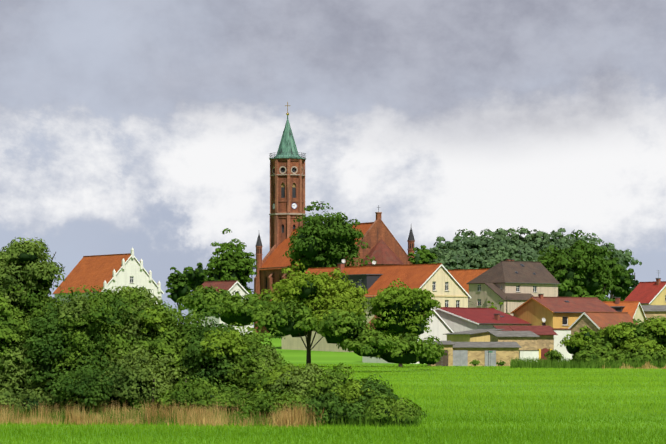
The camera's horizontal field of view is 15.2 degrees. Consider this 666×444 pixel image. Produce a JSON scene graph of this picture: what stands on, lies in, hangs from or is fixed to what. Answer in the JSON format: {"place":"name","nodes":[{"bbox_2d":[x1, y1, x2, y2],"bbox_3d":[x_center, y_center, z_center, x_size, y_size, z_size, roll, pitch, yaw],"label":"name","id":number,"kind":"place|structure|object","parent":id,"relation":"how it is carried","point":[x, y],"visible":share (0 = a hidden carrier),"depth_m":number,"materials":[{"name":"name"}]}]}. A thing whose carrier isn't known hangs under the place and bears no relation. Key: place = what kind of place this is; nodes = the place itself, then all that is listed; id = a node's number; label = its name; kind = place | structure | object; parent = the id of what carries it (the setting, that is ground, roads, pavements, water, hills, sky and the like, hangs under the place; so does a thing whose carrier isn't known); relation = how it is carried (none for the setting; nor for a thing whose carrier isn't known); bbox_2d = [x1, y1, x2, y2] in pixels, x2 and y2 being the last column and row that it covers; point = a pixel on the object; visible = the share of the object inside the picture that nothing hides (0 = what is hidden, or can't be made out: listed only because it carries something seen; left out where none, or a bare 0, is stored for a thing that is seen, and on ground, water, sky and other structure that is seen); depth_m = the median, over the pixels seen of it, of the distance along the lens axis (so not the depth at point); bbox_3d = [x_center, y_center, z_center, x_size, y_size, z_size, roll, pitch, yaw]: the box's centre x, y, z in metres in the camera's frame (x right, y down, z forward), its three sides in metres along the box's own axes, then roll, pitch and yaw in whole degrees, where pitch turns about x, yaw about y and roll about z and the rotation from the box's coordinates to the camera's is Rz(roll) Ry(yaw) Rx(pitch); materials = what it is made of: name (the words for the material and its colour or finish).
{"place":"outdoors","nodes":[
{"label":"outdoors","id":0,"kind":"place"},
{"bbox_2d":[0,333,665,443],"bbox_3d":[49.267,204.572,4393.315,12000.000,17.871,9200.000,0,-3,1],"label":"ground","id":1,"kind":"structure","parent":0,"point":[317,357],"depth_m":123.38,"materials":[{"name":"green plant"}]},
{"bbox_2d":[53,253,163,305],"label":"house","id":2,"kind":"structure","parent":1,"relation":"on","point":[92,271],"depth_m":456.34,"materials":[{"name":"orange tile"}]},
{"bbox_2d":[103,247,160,291],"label":"gable pinnacles","id":3,"kind":"object","parent":2,"relation":"attached to","point":[123,267],"visible":0.85,"depth_m":453.75,"materials":[{"name":"white paint"}]},
{"bbox_2d":[0,398,331,426],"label":"tall dry grass","id":4,"kind":"structure","parent":1,"relation":"on","point":[296,416],"depth_m":91.75,"materials":[{"name":"plant"}]},
{"bbox_2d":[0,237,341,414],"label":"bushes","id":5,"kind":"object","parent":1,"relation":"on","point":[137,377],"visible":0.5,"depth_m":96.08,"materials":[{"name":"green plant"}]},
{"bbox_2d":[165,266,192,322],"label":"tree","id":6,"kind":"object","parent":1,"relation":"on","point":[177,285],"visible":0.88,"depth_m":526.76,"materials":[{"name":"green plant"}]},
{"bbox_2d":[187,262,208,290],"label":"tree","id":7,"kind":"object","parent":1,"relation":"on","point":[197,277],"visible":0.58,"depth_m":517.39,"materials":[{"name":"green plant"}]},
{"bbox_2d":[3,247,402,423],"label":"belt shrub stems","id":8,"kind":"object","parent":1,"relation":"on","point":[153,375],"visible":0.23,"depth_m":94.68,"materials":[{"name":"brown plant"}]},
{"bbox_2d":[0,405,423,427],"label":"weeds","id":9,"kind":"object","parent":1,"relation":"on","point":[351,421],"visible":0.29,"depth_m":91.21,"materials":[{"name":"brown plant"}]},
{"bbox_2d":[50,302,374,403],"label":"shrubs","id":10,"kind":"object","parent":1,"relation":"on","point":[225,340],"visible":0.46,"depth_m":95.15,"materials":[{"name":"green plant"}]},
{"bbox_2d":[0,264,426,424],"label":"bushes","id":11,"kind":"object","parent":1,"relation":"on","point":[92,335],"visible":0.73,"depth_m":96.17,"materials":[{"name":"green plant"}]},
{"bbox_2d":[188,280,252,333],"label":"house","id":12,"kind":"structure","parent":1,"relation":"on","point":[230,286],"depth_m":404.10,"materials":[{"name":"white paint"}]},
{"bbox_2d":[204,228,257,293],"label":"tree","id":13,"kind":"object","parent":1,"relation":"on","point":[230,264],"visible":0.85,"depth_m":466.47,"materials":[{"name":"green plant"}]},
{"bbox_2d":[176,285,447,364],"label":"trees","id":14,"kind":"object","parent":1,"relation":"on","point":[352,331],"visible":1,"depth_m":246.31,"materials":[{"name":"green plant"}]},
{"bbox_2d":[258,262,369,363],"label":"chestnut tree","id":15,"kind":"object","parent":1,"relation":"on","point":[319,294],"visible":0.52,"depth_m":295.51,"materials":[{"name":"green plant"}]},
{"bbox_2d":[283,201,376,275],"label":"tree","id":16,"kind":"object","parent":1,"relation":"on","point":[317,242],"visible":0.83,"depth_m":441.58,"materials":[{"name":"green plant"}]},
{"bbox_2d":[254,102,414,332],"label":"church","id":17,"kind":"structure","parent":1,"relation":"on","point":[287,183],"depth_m":495.48,"materials":[{"name":"brick"}]},
{"bbox_2d":[282,259,471,351],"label":"cream house","id":18,"kind":"structure","parent":1,"relation":"on","point":[442,284],"depth_m":382.45,"materials":[{"name":"tile"}]},
{"bbox_2d":[367,278,440,366],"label":"ash tree","id":19,"kind":"object","parent":1,"relation":"on","point":[402,310],"visible":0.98,"depth_m":296.07,"materials":[{"name":"green plant"}]},
{"bbox_2d":[362,308,453,363],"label":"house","id":20,"kind":"structure","parent":1,"relation":"on","point":[439,326],"depth_m":334.87,"materials":[{"name":"white paint"}]},
{"bbox_2d":[408,245,437,263],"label":"tree","id":21,"kind":"object","parent":1,"relation":"on","point":[426,256],"visible":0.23,"depth_m":449.11,"materials":[{"name":"green plant"}]},
{"bbox_2d":[416,247,450,261],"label":"forest tree","id":22,"kind":"object","parent":1,"relation":"on","point":[436,250],"visible":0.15,"depth_m":687.67,"materials":[{"name":"green plant"}]},
{"bbox_2d":[427,341,454,366],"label":"shed","id":23,"kind":"structure","parent":1,"relation":"on","point":[447,360],"depth_m":306.87,"materials":[{"name":"beige paint"}]},
{"bbox_2d":[434,252,466,268],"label":"forest tree","id":24,"kind":"object","parent":1,"relation":"on","point":[451,263],"visible":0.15,"depth_m":657.31,"materials":[{"name":"green plant"}]},
{"bbox_2d":[433,241,471,257],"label":"forest tree","id":25,"kind":"object","parent":1,"relation":"on","point":[449,251],"visible":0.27,"depth_m":696.12,"materials":[{"name":"green plant"}]},
{"bbox_2d":[447,264,477,269],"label":"forest tree","id":26,"kind":"object","parent":1,"relation":"on","point":[466,266],"visible":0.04,"depth_m":636.54,"materials":[{"name":"green plant"}]},
{"bbox_2d":[449,247,484,268],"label":"forest tree","id":27,"kind":"object","parent":1,"relation":"on","point":[474,260],"visible":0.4,"depth_m":665.18,"materials":[{"name":"green plant"}]},
{"bbox_2d":[448,268,489,293],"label":"roof","id":28,"kind":"structure","parent":1,"relation":"on","point":[462,277],"depth_m":456.29,"materials":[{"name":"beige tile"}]},
{"bbox_2d":[446,236,494,254],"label":"forest tree","id":29,"kind":"object","parent":1,"relation":"on","point":[471,242],"visible":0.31,"depth_m":717.51,"materials":[{"name":"green plant"}]},
{"bbox_2d":[443,329,504,341],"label":"shed","id":30,"kind":"structure","parent":1,"relation":"on","point":[479,335],"depth_m":328.30,"materials":[{"name":"yellow paint"}]},
{"bbox_2d":[434,307,531,331],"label":"house","id":31,"kind":"structure","parent":1,"relation":"on","point":[457,319],"depth_m":343.05,"materials":[{"name":"tile"}]},
{"bbox_2d":[453,342,521,365],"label":"garage","id":32,"kind":"structure","parent":1,"relation":"on","point":[465,353],"depth_m":308.94,"materials":[{"name":"stone"},{"name":"plaster"},{"name":"metal"}]},
{"bbox_2d":[412,349,563,365],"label":"bushes","id":33,"kind":"object","parent":1,"relation":"on","point":[552,354],"visible":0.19,"depth_m":297.45,"materials":[{"name":"green plant"}]},
{"bbox_2d":[467,246,509,268],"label":"forest tree","id":34,"kind":"object","parent":1,"relation":"on","point":[485,254],"visible":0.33,"depth_m":675.52,"materials":[{"name":"green plant"}]},
{"bbox_2d":[487,301,502,308],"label":"tree","id":35,"kind":"object","parent":1,"relation":"on","point":[493,306],"visible":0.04,"depth_m":369.53,"materials":[{"name":"green plant"}]},
{"bbox_2d":[482,231,514,249],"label":"forest tree","id":36,"kind":"object","parent":1,"relation":"on","point":[498,243],"visible":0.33,"depth_m":730.91,"materials":[{"name":"green plant"}]},
{"bbox_2d":[484,254,520,268],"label":"forest tree","id":37,"kind":"object","parent":1,"relation":"on","point":[491,263],"visible":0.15,"depth_m":644.07,"materials":[{"name":"green plant"}]},
{"bbox_2d":[485,243,520,260],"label":"forest tree","id":38,"kind":"object","parent":1,"relation":"on","point":[510,250],"visible":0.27,"depth_m":684.74,"materials":[{"name":"green plant"}]},
{"bbox_2d":[485,283,533,315],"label":"house annex","id":39,"kind":"object","parent":1,"relation":"on","point":[496,294],"visible":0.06,"depth_m":423.92,"materials":[{"name":"grey paint"}]},
{"bbox_2d":[466,259,560,307],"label":"house","id":40,"kind":"structure","parent":1,"relation":"on","point":[534,278],"depth_m":429.69,"materials":[{"name":"paint"}]},
{"bbox_2d":[500,230,536,248],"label":"forest tree","id":41,"kind":"object","parent":1,"relation":"on","point":[517,241],"visible":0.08,"depth_m":735.29,"materials":[{"name":"green plant"}]},
{"bbox_2d":[493,325,551,330],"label":"roof","id":42,"kind":"structure","parent":1,"relation":"on","point":[506,327],"depth_m":336.50,"materials":[{"name":"white"}]},
{"bbox_2d":[487,326,557,349],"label":"shed","id":43,"kind":"structure","parent":1,"relation":"on","point":[525,340],"depth_m":322.44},
{"bbox_2d":[517,255,537,261],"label":"forest tree","id":44,"kind":"object","parent":1,"relation":"on","point":[529,258],"visible":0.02,"depth_m":650.46,"materials":[{"name":"green plant"}]},
{"bbox_2d":[414,226,641,266],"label":"trees","id":45,"kind":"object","parent":1,"relation":"on","point":[625,256],"visible":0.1,"depth_m":737.61,"materials":[{"name":"green plant"}]},
{"bbox_2d":[511,247,546,260],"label":"forest tree","id":46,"kind":"object","parent":1,"relation":"on","point":[525,251],"visible":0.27,"depth_m":685.46,"materials":[{"name":"green plant"}]},
{"bbox_2d":[488,348,573,365],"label":"wall","id":47,"kind":"structure","parent":1,"relation":"on","point":[534,354],"depth_m":310.31,"materials":[{"name":"white paint"}]},
{"bbox_2d":[521,231,554,249],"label":"forest tree","id":48,"kind":"object","parent":1,"relation":"on","point":[539,241],"visible":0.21,"depth_m":731.14,"materials":[{"name":"green plant"}]},
{"bbox_2d":[533,251,551,259],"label":"forest tree","id":49,"kind":"object","parent":1,"relation":"on","point":[536,256],"visible":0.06,"depth_m":676.68,"materials":[{"name":"green plant"}]},
{"bbox_2d":[537,239,569,251],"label":"forest tree","id":50,"kind":"object","parent":1,"relation":"on","point":[561,241],"visible":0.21,"depth_m":715.85,"materials":[{"name":"green plant"}]},
{"bbox_2d":[457,263,658,312],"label":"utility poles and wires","id":51,"kind":"object","parent":1,"relation":"on","point":[519,302],"visible":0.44,"depth_m":391.10,"materials":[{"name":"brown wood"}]},
{"bbox_2d":[551,328,571,352],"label":"white shed","id":52,"kind":"structure","parent":1,"relation":"on","point":[562,333],"depth_m":327.87,"materials":[{"name":"white paint"}]},
{"bbox_2d":[510,294,616,328],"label":"yellow house","id":53,"kind":"structure","parent":1,"relation":"on","point":[556,312],"depth_m":349.75,"materials":[{"name":"tile"}]},
{"bbox_2d":[537,230,610,296],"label":"tree","id":54,"kind":"object","parent":1,"relation":"on","point":[578,269],"visible":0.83,"depth_m":465.13,"materials":[{"name":"green plant"}]},
{"bbox_2d":[574,325,595,343],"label":"small tree","id":55,"kind":"object","parent":1,"relation":"on","point":[586,333],"visible":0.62,"depth_m":314.77,"materials":[{"name":"green plant"}]},
{"bbox_2d":[510,357,665,368],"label":"field weeds","id":56,"kind":"object","parent":1,"relation":"on","point":[546,363],"visible":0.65,"depth_m":285.29,"materials":[{"name":"green plant"}]},
{"bbox_2d":[579,255,615,296],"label":"tree","id":57,"kind":"object","parent":1,"relation":"on","point":[606,287],"visible":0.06,"depth_m":472.85,"materials":[{"name":"green plant"}]},
{"bbox_2d":[572,288,623,300],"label":"tree","id":58,"kind":"object","parent":1,"relation":"on","point":[602,297],"visible":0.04,"depth_m":395.07,"materials":[{"name":"green plant"}]},
{"bbox_2d":[568,311,637,335],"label":"house","id":59,"kind":"structure","parent":1,"relation":"on","point":[594,321],"depth_m":339.69,"materials":[{"name":"brown tile"}]},
{"bbox_2d":[595,247,620,296],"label":"tree","id":60,"kind":"object","parent":1,"relation":"on","point":[614,268],"visible":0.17,"depth_m":477.27,"materials":[{"name":"green plant"}]},
{"bbox_2d":[603,251,626,295],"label":"forest tree","id":61,"kind":"object","parent":1,"relation":"on","point":[620,260],"visible":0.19,"depth_m":675.78,"materials":[{"name":"green plant"}]},
{"bbox_2d":[572,316,665,365],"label":"hedge","id":62,"kind":"object","parent":1,"relation":"on","point":[598,347],"visible":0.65,"depth_m":291.42,"materials":[{"name":"green plant"}]},
{"bbox_2d":[557,317,665,354],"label":"hedge","id":63,"kind":"object","parent":62,"relation":"attached to","point":[573,344],"visible":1,"depth_m":292.28,"materials":[{"name":"green plant"}]},
{"bbox_2d":[610,264,635,299],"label":"dark tree","id":64,"kind":"object","parent":1,"relation":"on","point":[623,286],"visible":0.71,"depth_m":495.83,"materials":[{"name":"green plant"}]},
{"bbox_2d":[602,297,646,323],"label":"orange house","id":65,"kind":"structure","parent":1,"relation":"on","point":[634,310],"depth_m":363.71,"materials":[{"name":"orange tile"}]},
{"bbox_2d":[624,272,638,299],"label":"tree","id":66,"kind":"object","parent":1,"relation":"on","point":[635,283],"visible":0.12,"depth_m":467.66,"materials":[{"name":"green plant"}]},
{"bbox_2d":[602,361,665,368],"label":"dry grass","id":67,"kind":"structure","parent":1,"relation":"on","point":[648,365],"depth_m":280.29,"materials":[{"name":"plant"}]},
{"bbox_2d":[624,278,665,304],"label":"yellow house","id":68,"kind":"structure","parent":1,"relation":"on","point":[649,293],"depth_m":389.74,"materials":[{"name":"tile"}]},
{"bbox_2d":[641,305,665,319],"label":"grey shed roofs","id":69,"kind":"structure","parent":1,"relation":"on","point":[651,311],"depth_m":370.17,"materials":[{"name":"metal"}]},
{"bbox_2d":[0,0,665,326],"label":"sky","id":70,"kind":"structure","parent":0,"point":[151,127],"materials":[{"name":"grey"}]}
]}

